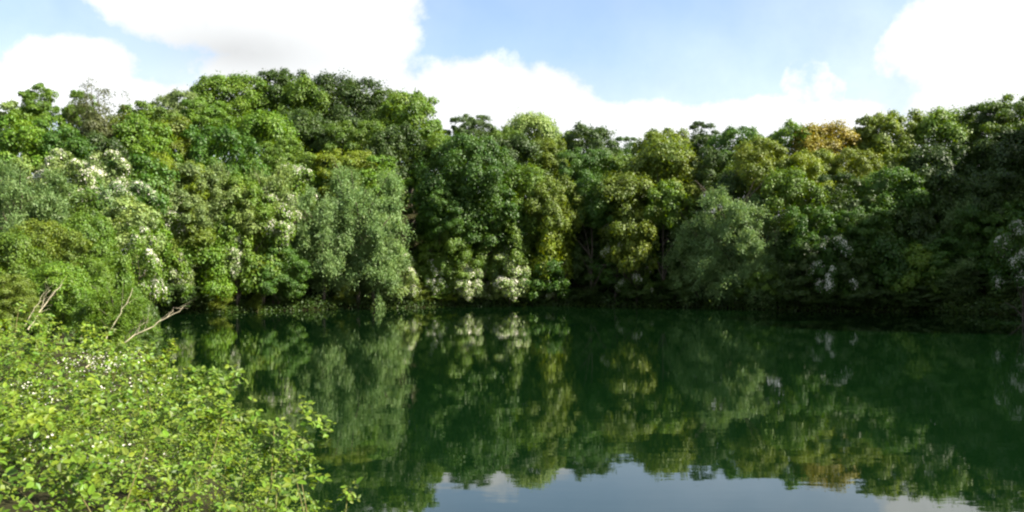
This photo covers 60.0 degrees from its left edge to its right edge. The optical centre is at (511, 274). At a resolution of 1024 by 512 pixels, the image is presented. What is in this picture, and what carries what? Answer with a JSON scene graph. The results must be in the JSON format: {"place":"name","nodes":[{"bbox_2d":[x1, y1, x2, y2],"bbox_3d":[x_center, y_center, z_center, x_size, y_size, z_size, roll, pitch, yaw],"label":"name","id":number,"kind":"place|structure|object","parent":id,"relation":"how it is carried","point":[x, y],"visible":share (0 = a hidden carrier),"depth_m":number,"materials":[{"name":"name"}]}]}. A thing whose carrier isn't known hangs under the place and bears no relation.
{"place":"outdoors","nodes":[
{"label":"outdoors","id":0,"kind":"place"},
{"bbox_2d":[0,182,1021,511],"bbox_3d":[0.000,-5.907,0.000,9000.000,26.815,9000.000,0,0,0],"label":"ground","id":1,"kind":"structure","parent":0,"point":[36,500],"depth_m":21.69,"materials":[{"name":"green plant"}]},
{"bbox_2d":[0,270,45,334],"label":"shrub","id":2,"kind":"object","parent":1,"relation":"on","point":[9,299],"visible":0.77,"depth_m":29.83,"materials":[{"name":"green plant"}]},
{"bbox_2d":[0,111,53,180],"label":"broadleaf tree","id":3,"kind":"object","parent":1,"relation":"on","point":[13,138],"visible":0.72,"depth_m":84.50,"materials":[{"name":"green plant"}]},
{"bbox_2d":[0,222,54,310],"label":"shrub","id":4,"kind":"object","parent":1,"relation":"on","point":[17,254],"visible":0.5,"depth_m":41.34,"materials":[{"name":"green plant"}]},
{"bbox_2d":[17,81,59,116],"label":"broadleaf tree","id":5,"kind":"object","parent":1,"relation":"on","point":[29,96],"visible":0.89,"depth_m":97.34,"materials":[{"name":"green plant"}]},
{"bbox_2d":[0,157,85,257],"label":"willow tree","id":6,"kind":"object","parent":1,"relation":"on","point":[34,204],"visible":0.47,"depth_m":55.55,"materials":[{"name":"green plant"}]},
{"bbox_2d":[8,216,93,293],"bbox_3d":[-26.433,-0.214,50.202,4.467,6.132,5.146,0,0,-35],"label":"shrub","id":7,"kind":"object","parent":1,"relation":"on","point":[61,247],"visible":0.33,"depth_m":49.47,"materials":[{"name":"green plant"}]},
{"bbox_2d":[13,260,107,340],"bbox_3d":[-19.540,1.350,37.989,3.668,4.013,3.202,0,0,-14],"label":"shrub","id":8,"kind":"object","parent":1,"relation":"on","point":[73,279],"visible":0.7,"depth_m":37.22,"materials":[{"name":"green plant"}]},
{"bbox_2d":[30,124,98,181],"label":"broadleaf tree","id":9,"kind":"object","parent":1,"relation":"on","point":[83,147],"visible":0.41,"depth_m":86.40,"materials":[{"name":"green plant"}]},
{"bbox_2d":[30,145,100,203],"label":"hawthorn bush","id":10,"kind":"object","parent":1,"relation":"on","point":[65,158],"visible":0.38,"depth_m":76.69,"materials":[{"name":"green plant"}]},
{"bbox_2d":[50,208,137,306],"bbox_3d":[-26.000,-0.382,55.234,5.295,7.940,4.166,0,0,-45],"label":"shrub","id":11,"kind":"object","parent":1,"relation":"on","point":[98,238],"visible":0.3,"depth_m":54.88,"materials":[{"name":"green plant"}]},
{"bbox_2d":[66,77,130,135],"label":"thin tree","id":12,"kind":"object","parent":1,"relation":"on","point":[82,105],"visible":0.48,"depth_m":96.34,"materials":[{"name":"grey plant"}]},
{"bbox_2d":[84,147,137,203],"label":"hawthorn bush","id":13,"kind":"object","parent":1,"relation":"on","point":[122,163],"visible":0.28,"depth_m":81.58,"materials":[{"name":"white plant"}]},
{"bbox_2d":[68,283,165,358],"bbox_3d":[-15.228,2.143,33.994,3.189,3.651,3.332,0,0,31],"label":"shrub","id":14,"kind":"object","parent":1,"relation":"on","point":[127,319],"visible":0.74,"depth_m":33.49,"materials":[{"name":"green plant"}]},
{"bbox_2d":[94,177,158,230],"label":"bush","id":15,"kind":"object","parent":1,"relation":"on","point":[138,187],"visible":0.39,"depth_m":75.89,"materials":[{"name":"green plant"}]},
{"bbox_2d":[99,192,169,270],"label":"shrub","id":16,"kind":"object","parent":1,"relation":"on","point":[142,214],"visible":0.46,"depth_m":69.18,"materials":[{"name":"green plant"}]},
{"bbox_2d":[105,110,176,160],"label":"broadleaf tree","id":17,"kind":"object","parent":1,"relation":"on","point":[142,128],"visible":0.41,"depth_m":94.22,"materials":[{"name":"green plant"}]},
{"bbox_2d":[113,223,169,306],"bbox_3d":[-26.587,0.247,63.066,3.903,7.894,3.981,0,0,-4],"label":"hawthorn bush","id":18,"kind":"object","parent":1,"relation":"on","point":[146,281],"visible":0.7,"depth_m":62.65,"materials":[{"name":"green plant"}]},
{"bbox_2d":[103,151,179,215],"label":"shrub","id":19,"kind":"object","parent":1,"relation":"on","point":[162,203],"visible":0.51,"depth_m":83.76,"materials":[{"name":"green plant"}]},
{"bbox_2d":[0,302,362,511],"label":"bramble thicket","id":20,"kind":"object","parent":1,"relation":"on","point":[87,394],"visible":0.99,"depth_m":7.71,"materials":[{"name":"green plant"}]},
{"bbox_2d":[158,198,216,280],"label":"shrub","id":21,"kind":"object","parent":1,"relation":"on","point":[181,240],"visible":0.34,"depth_m":88.46,"materials":[{"name":"green plant"}]},
{"bbox_2d":[155,158,230,311],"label":"broadleaf tree","id":22,"kind":"object","parent":1,"relation":"on","point":[199,203],"visible":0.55,"depth_m":88.53,"materials":[{"name":"green plant"}]},
{"bbox_2d":[175,96,234,152],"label":"broadleaf tree","id":23,"kind":"object","parent":1,"relation":"on","point":[213,115],"visible":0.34,"depth_m":112.07,"materials":[{"name":"green plant"}]},
{"bbox_2d":[186,233,248,304],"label":"waterside bush","id":24,"kind":"object","parent":1,"relation":"on","point":[214,287],"visible":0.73,"depth_m":90.08,"materials":[{"name":"green plant"}]},
{"bbox_2d":[175,122,272,177],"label":"broadleaf tree","id":25,"kind":"object","parent":1,"relation":"on","point":[228,136],"visible":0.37,"depth_m":99.80,"materials":[{"name":"green plant"}]},
{"bbox_2d":[197,218,255,288],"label":"waterside bush","id":26,"kind":"object","parent":1,"relation":"on","point":[228,234],"visible":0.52,"depth_m":91.39,"materials":[{"name":"green plant"}]},
{"bbox_2d":[209,180,262,308],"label":"scrub bush","id":27,"kind":"object","parent":1,"relation":"on","point":[251,225],"visible":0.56,"depth_m":91.71,"materials":[{"name":"green plant"}]},
{"bbox_2d":[183,70,291,156],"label":"broadleaf tree","id":28,"kind":"object","parent":1,"relation":"on","point":[213,88],"visible":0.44,"depth_m":128.46,"materials":[{"name":"green plant"}]},
{"bbox_2d":[212,171,275,307],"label":"broadleaf tree","id":29,"kind":"object","parent":1,"relation":"on","point":[254,189],"visible":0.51,"depth_m":92.37,"materials":[{"name":"green plant"}]},
{"bbox_2d":[231,228,288,299],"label":"waterside bush","id":30,"kind":"object","parent":1,"relation":"on","point":[249,284],"visible":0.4,"depth_m":93.46,"materials":[{"name":"green plant"}]},
{"bbox_2d":[229,105,301,169],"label":"broadleaf tree","id":31,"kind":"object","parent":1,"relation":"on","point":[256,122],"visible":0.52,"depth_m":112.14,"materials":[{"name":"green plant"}]},
{"bbox_2d":[242,157,296,306],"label":"broadleaf tree","id":32,"kind":"object","parent":1,"relation":"on","point":[277,180],"visible":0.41,"depth_m":94.63,"materials":[{"name":"green plant"}]},
{"bbox_2d":[251,192,298,304],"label":"hawthorn bush","id":33,"kind":"object","parent":1,"relation":"on","point":[282,227],"visible":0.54,"depth_m":94.15,"materials":[{"name":"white plant"}]},
{"bbox_2d":[242,67,309,116],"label":"broadleaf tree","id":34,"kind":"object","parent":1,"relation":"on","point":[280,77],"visible":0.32,"depth_m":132.33,"materials":[{"name":"green plant"}]},
{"bbox_2d":[251,244,313,306],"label":"broadleaf tree","id":35,"kind":"object","parent":1,"relation":"on","point":[288,277],"visible":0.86,"depth_m":94.77,"materials":[{"name":"green plant"}]},
{"bbox_2d":[257,134,316,186],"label":"broadleaf tree","id":36,"kind":"object","parent":1,"relation":"on","point":[269,155],"visible":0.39,"depth_m":106.44,"materials":[{"name":"green plant"}]},
{"bbox_2d":[274,106,332,172],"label":"broadleaf tree","id":37,"kind":"object","parent":1,"relation":"on","point":[300,116],"visible":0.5,"depth_m":120.38,"materials":[{"name":"green plant"}]},
{"bbox_2d":[274,74,335,131],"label":"broadleaf tree","id":38,"kind":"object","parent":1,"relation":"on","point":[300,90],"visible":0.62,"depth_m":128.41,"materials":[{"name":"green plant"}]},
{"bbox_2d":[284,179,361,303],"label":"willow tree","id":39,"kind":"object","parent":1,"relation":"on","point":[314,233],"visible":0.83,"depth_m":98.87,"materials":[{"name":"green plant"}]},
{"bbox_2d":[298,110,368,171],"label":"broadleaf tree","id":40,"kind":"object","parent":1,"relation":"on","point":[324,140],"visible":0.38,"depth_m":121.64,"materials":[{"name":"green plant"}]},
{"bbox_2d":[299,68,392,141],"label":"broadleaf tree","id":41,"kind":"object","parent":1,"relation":"on","point":[349,94],"visible":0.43,"depth_m":130.46,"materials":[{"name":"green plant"}]},
{"bbox_2d":[313,145,380,233],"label":"broadleaf tree","id":42,"kind":"object","parent":1,"relation":"on","point":[357,157],"visible":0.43,"depth_m":108.17,"materials":[{"name":"green plant"}]},
{"bbox_2d":[322,118,402,167],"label":"broadleaf tree","id":43,"kind":"object","parent":1,"relation":"on","point":[369,126],"visible":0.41,"depth_m":119.44,"materials":[{"name":"green plant"}]},
{"bbox_2d":[310,160,416,309],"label":"willow tree","id":44,"kind":"object","parent":1,"relation":"on","point":[377,226],"visible":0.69,"depth_m":100.93,"materials":[{"name":"green plant"}]},
{"bbox_2d":[315,219,419,306],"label":"willow tree","id":45,"kind":"object","parent":1,"relation":"on","point":[359,262],"visible":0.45,"depth_m":101.68,"materials":[{"name":"green plant"}]},
{"bbox_2d":[357,154,414,230],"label":"broadleaf tree","id":46,"kind":"object","parent":1,"relation":"on","point":[368,176],"visible":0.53,"depth_m":109.26,"materials":[{"name":"green plant"}]},
{"bbox_2d":[362,120,432,243],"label":"broadleaf tree","id":47,"kind":"object","parent":1,"relation":"on","point":[400,146],"visible":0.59,"depth_m":116.70,"materials":[{"name":"green plant"}]},
{"bbox_2d":[371,87,445,207],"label":"broadleaf tree","id":48,"kind":"object","parent":1,"relation":"on","point":[420,105],"visible":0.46,"depth_m":125.67,"materials":[{"name":"green plant"}]},
{"bbox_2d":[402,178,471,300],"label":"broadleaf tree","id":49,"kind":"object","parent":1,"relation":"on","point":[426,221],"visible":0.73,"depth_m":106.22,"materials":[{"name":"green plant"}]},
{"bbox_2d":[416,222,486,302],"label":"waterside bush","id":50,"kind":"object","parent":1,"relation":"on","point":[463,250],"visible":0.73,"depth_m":107.17,"materials":[{"name":"green plant"}]},
{"bbox_2d":[404,130,522,233],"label":"broadleaf tree","id":51,"kind":"object","parent":1,"relation":"on","point":[479,168],"visible":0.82,"depth_m":107.24,"materials":[{"name":"green plant"}]},
{"bbox_2d":[446,178,527,302],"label":"broadleaf tree","id":52,"kind":"object","parent":1,"relation":"on","point":[469,236],"visible":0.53,"depth_m":108.13,"materials":[{"name":"green plant"}]},
{"bbox_2d":[474,215,535,300],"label":"broadleaf tree","id":53,"kind":"object","parent":1,"relation":"on","point":[517,257],"visible":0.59,"depth_m":109.02,"materials":[{"name":"green plant"}]},
{"bbox_2d":[486,245,531,305],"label":"hawthorn bush","id":54,"kind":"object","parent":1,"relation":"on","point":[501,283],"visible":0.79,"depth_m":108.11,"materials":[{"name":"white plant"}]},
{"bbox_2d":[484,126,542,196],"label":"broadleaf tree","id":55,"kind":"object","parent":1,"relation":"on","point":[520,147],"visible":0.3,"depth_m":121.25,"materials":[{"name":"green plant"}]},
{"bbox_2d":[16,157,1021,360],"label":"undergrowth","id":56,"kind":"object","parent":1,"relation":"on","point":[156,311],"visible":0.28,"depth_m":97.38,"materials":[{"name":"green plant"}]},
{"bbox_2d":[500,107,561,146],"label":"broadleaf tree","id":57,"kind":"object","parent":1,"relation":"on","point":[541,126],"visible":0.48,"depth_m":133.88,"materials":[{"name":"green plant"}]},
{"bbox_2d":[500,159,567,255],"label":"broadleaf tree","id":58,"kind":"object","parent":1,"relation":"on","point":[530,176],"visible":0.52,"depth_m":111.30,"materials":[{"name":"green plant"}]},
{"bbox_2d":[523,136,569,179],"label":"broadleaf tree","id":59,"kind":"object","parent":1,"relation":"on","point":[550,149],"visible":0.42,"depth_m":124.47,"materials":[{"name":"green plant"}]},
{"bbox_2d":[526,252,570,301],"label":"waterside bush","id":60,"kind":"object","parent":1,"relation":"on","point":[556,283],"visible":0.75,"depth_m":109.57,"materials":[{"name":"green plant"}]},
{"bbox_2d":[521,173,586,300],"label":"broadleaf tree","id":61,"kind":"object","parent":1,"relation":"on","point":[549,209],"visible":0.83,"depth_m":109.68,"materials":[{"name":"green plant"}]},
{"bbox_2d":[529,216,578,299],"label":"broadleaf tree","id":62,"kind":"object","parent":1,"relation":"on","point":[546,240],"visible":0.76,"depth_m":110.22,"materials":[{"name":"green plant"}]},
{"bbox_2d":[549,121,618,233],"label":"broadleaf tree","id":63,"kind":"object","parent":1,"relation":"on","point":[597,137],"visible":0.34,"depth_m":132.49,"materials":[{"name":"green plant"}]},
{"bbox_2d":[563,234,608,288],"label":"slope tree","id":64,"kind":"object","parent":1,"relation":"on","point":[578,252],"visible":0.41,"depth_m":113.73,"materials":[{"name":"green plant"}]},
{"bbox_2d":[555,147,618,247],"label":"broadleaf tree","id":65,"kind":"object","parent":1,"relation":"on","point":[589,159],"visible":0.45,"depth_m":117.60,"materials":[{"name":"green plant"}]},
{"bbox_2d":[561,170,626,299],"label":"broadleaf tree","id":66,"kind":"object","parent":1,"relation":"on","point":[595,211],"visible":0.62,"depth_m":111.56,"materials":[{"name":"green plant"}]},
{"bbox_2d":[584,237,668,289],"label":"slope tree","id":67,"kind":"object","parent":1,"relation":"on","point":[608,280],"visible":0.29,"depth_m":112.09,"materials":[{"name":"green plant"}]},
{"bbox_2d":[592,165,665,300],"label":"broadleaf tree","id":68,"kind":"object","parent":1,"relation":"on","point":[626,184],"visible":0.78,"depth_m":109.66,"materials":[{"name":"green plant"}]},
{"bbox_2d":[608,208,659,304],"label":"broadleaf tree","id":69,"kind":"object","parent":1,"relation":"on","point":[642,250],"visible":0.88,"depth_m":108.72,"materials":[{"name":"green plant"}]},
{"bbox_2d":[614,126,697,279],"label":"broadleaf tree","id":70,"kind":"object","parent":1,"relation":"on","point":[657,158],"visible":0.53,"depth_m":114.59,"materials":[{"name":"green plant"}]},
{"bbox_2d":[638,178,696,301],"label":"broadleaf tree","id":71,"kind":"object","parent":1,"relation":"on","point":[670,198],"visible":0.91,"depth_m":108.90,"materials":[{"name":"green plant"}]},
{"bbox_2d":[661,152,711,210],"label":"broadleaf tree","id":72,"kind":"object","parent":1,"relation":"on","point":[694,190],"visible":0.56,"depth_m":112.41,"materials":[{"name":"green plant"}]},
{"bbox_2d":[655,208,732,306],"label":"tree","id":73,"kind":"object","parent":1,"relation":"on","point":[684,239],"visible":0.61,"depth_m":106.84,"materials":[{"name":"green plant"}]},
{"bbox_2d":[688,145,731,245],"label":"broadleaf tree","id":74,"kind":"object","parent":1,"relation":"on","point":[709,159],"visible":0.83,"depth_m":112.33,"materials":[{"name":"green plant"}]},
{"bbox_2d":[703,124,757,214],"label":"broadleaf tree","id":75,"kind":"object","parent":1,"relation":"on","point":[726,137],"visible":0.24,"depth_m":125.74,"materials":[{"name":"green plant"}]},
{"bbox_2d":[683,174,788,309],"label":"willow tree","id":76,"kind":"object","parent":1,"relation":"on","point":[741,232],"visible":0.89,"depth_m":100.96,"materials":[{"name":"green plant"}]},
{"bbox_2d":[716,239,784,304],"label":"willow tree","id":77,"kind":"object","parent":1,"relation":"on","point":[772,251],"visible":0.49,"depth_m":100.55,"materials":[{"name":"green plant"}]},
{"bbox_2d":[728,135,797,243],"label":"broadleaf tree","id":78,"kind":"object","parent":1,"relation":"on","point":[761,152],"visible":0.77,"depth_m":105.83,"materials":[{"name":"green plant"}]},
{"bbox_2d":[758,163,830,274],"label":"slope tree","id":79,"kind":"object","parent":1,"relation":"on","point":[784,184],"visible":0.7,"depth_m":101.18,"materials":[{"name":"green plant"}]},
{"bbox_2d":[768,274,820,308],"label":"waterside bush","id":80,"kind":"object","parent":1,"relation":"on","point":[784,293],"visible":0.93,"depth_m":96.06,"materials":[{"name":"green plant"}]},
{"bbox_2d":[778,239,828,292],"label":"understorey tree","id":81,"kind":"object","parent":1,"relation":"on","point":[791,271],"visible":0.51,"depth_m":97.03,"materials":[{"name":"green plant"}]},
{"bbox_2d":[774,202,852,266],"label":"slope tree","id":82,"kind":"object","parent":1,"relation":"on","point":[830,224],"visible":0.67,"depth_m":98.02,"materials":[{"name":"green plant"}]},
{"bbox_2d":[787,112,861,165],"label":"broadleaf tree","id":83,"kind":"object","parent":1,"relation":"on","point":[834,139],"visible":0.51,"depth_m":115.63,"materials":[{"name":"orange plant"}]},
{"bbox_2d":[804,233,859,297],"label":"hawthorn bush","id":84,"kind":"object","parent":1,"relation":"on","point":[844,246],"visible":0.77,"depth_m":95.92,"materials":[{"name":"green plant"}]},
{"bbox_2d":[805,233,874,291],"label":"slope tree","id":85,"kind":"object","parent":1,"relation":"on","point":[858,263],"visible":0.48,"depth_m":95.81,"materials":[{"name":"green plant"}]},
{"bbox_2d":[808,171,876,225],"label":"slope tree","id":86,"kind":"object","parent":1,"relation":"on","point":[848,202],"visible":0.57,"depth_m":100.85,"materials":[{"name":"green plant"}]},
{"bbox_2d":[823,145,884,198],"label":"broadleaf tree","id":87,"kind":"object","parent":1,"relation":"on","point":[863,163],"visible":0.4,"depth_m":108.86,"materials":[{"name":"green plant"}]},
{"bbox_2d":[834,206,892,257],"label":"slope tree","id":88,"kind":"object","parent":1,"relation":"on","point":[851,228],"visible":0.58,"depth_m":97.30,"materials":[{"name":"green plant"}]},
{"bbox_2d":[847,108,927,176],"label":"broadleaf tree","id":89,"kind":"object","parent":1,"relation":"on","point":[892,121],"visible":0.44,"depth_m":114.54,"materials":[{"name":"green plant"}]},
{"bbox_2d":[858,230,920,289],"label":"slope tree","id":90,"kind":"object","parent":1,"relation":"on","point":[886,271],"visible":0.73,"depth_m":95.67,"materials":[{"name":"green plant"}]},
{"bbox_2d":[853,165,935,228],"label":"slope tree","id":91,"kind":"object","parent":1,"relation":"on","point":[883,182],"visible":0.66,"depth_m":99.60,"materials":[{"name":"green plant"}]},
{"bbox_2d":[883,241,949,295],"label":"understorey tree","id":92,"kind":"object","parent":1,"relation":"on","point":[910,280],"visible":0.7,"depth_m":93.90,"materials":[{"name":"green plant"}]},
{"bbox_2d":[884,203,949,262],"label":"slope tree","id":93,"kind":"object","parent":1,"relation":"on","point":[920,221],"visible":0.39,"depth_m":97.68,"materials":[{"name":"green plant"}]},
{"bbox_2d":[897,163,969,222],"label":"slope tree","id":94,"kind":"object","parent":1,"relation":"on","point":[951,179],"visible":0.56,"depth_m":99.88,"materials":[{"name":"green plant"}]},
{"bbox_2d":[897,140,970,202],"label":"broadleaf tree","id":95,"kind":"object","parent":1,"relation":"on","point":[932,156],"visible":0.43,"depth_m":109.27,"materials":[{"name":"green plant"}]},
{"bbox_2d":[906,235,980,285],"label":"slope tree","id":96,"kind":"object","parent":1,"relation":"on","point":[934,247],"visible":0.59,"depth_m":94.08,"materials":[{"name":"green plant"}]},
{"bbox_2d":[909,104,979,170],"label":"broadleaf tree","id":97,"kind":"object","parent":1,"relation":"on","point":[943,126],"visible":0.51,"depth_m":113.13,"materials":[{"name":"green plant"}]},
{"bbox_2d":[929,204,996,270],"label":"slope tree","id":98,"kind":"object","parent":1,"relation":"on","point":[972,212],"visible":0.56,"depth_m":95.81,"materials":[{"name":"green plant"}]},
{"bbox_2d":[949,135,1023,194],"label":"broadleaf tree","id":99,"kind":"object","parent":1,"relation":"on","point":[971,165],"visible":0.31,"depth_m":107.46,"materials":[{"name":"green plant"}]},
{"bbox_2d":[957,166,1023,229],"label":"slope tree","id":100,"kind":"object","parent":1,"relation":"on","point":[1011,189],"visible":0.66,"depth_m":97.60,"materials":[{"name":"green plant"}]},
{"bbox_2d":[971,120,1023,191],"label":"broadleaf tree","id":101,"kind":"object","parent":1,"relation":"on","point":[1007,136],"visible":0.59,"depth_m":105.55,"materials":[{"name":"green plant"}]},
{"bbox_2d":[974,91,1023,167],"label":"broadleaf tree","id":102,"kind":"object","parent":1,"relation":"on","point":[1017,108],"visible":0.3,"depth_m":110.09,"materials":[{"name":"green plant"}]},
{"bbox_2d":[988,216,1023,319],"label":"hawthorn bush","id":103,"kind":"object","parent":1,"relation":"on","point":[1004,250],"visible":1,"depth_m":77.52,"materials":[{"name":"green plant"}]},
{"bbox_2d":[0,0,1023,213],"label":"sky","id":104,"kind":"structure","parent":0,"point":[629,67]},
{"bbox_2d":[130,306,1023,511],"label":"water","id":105,"kind":"structure","parent":0,"point":[565,409],"depth_m":27.24,"materials":[{"name":"green liquid"}]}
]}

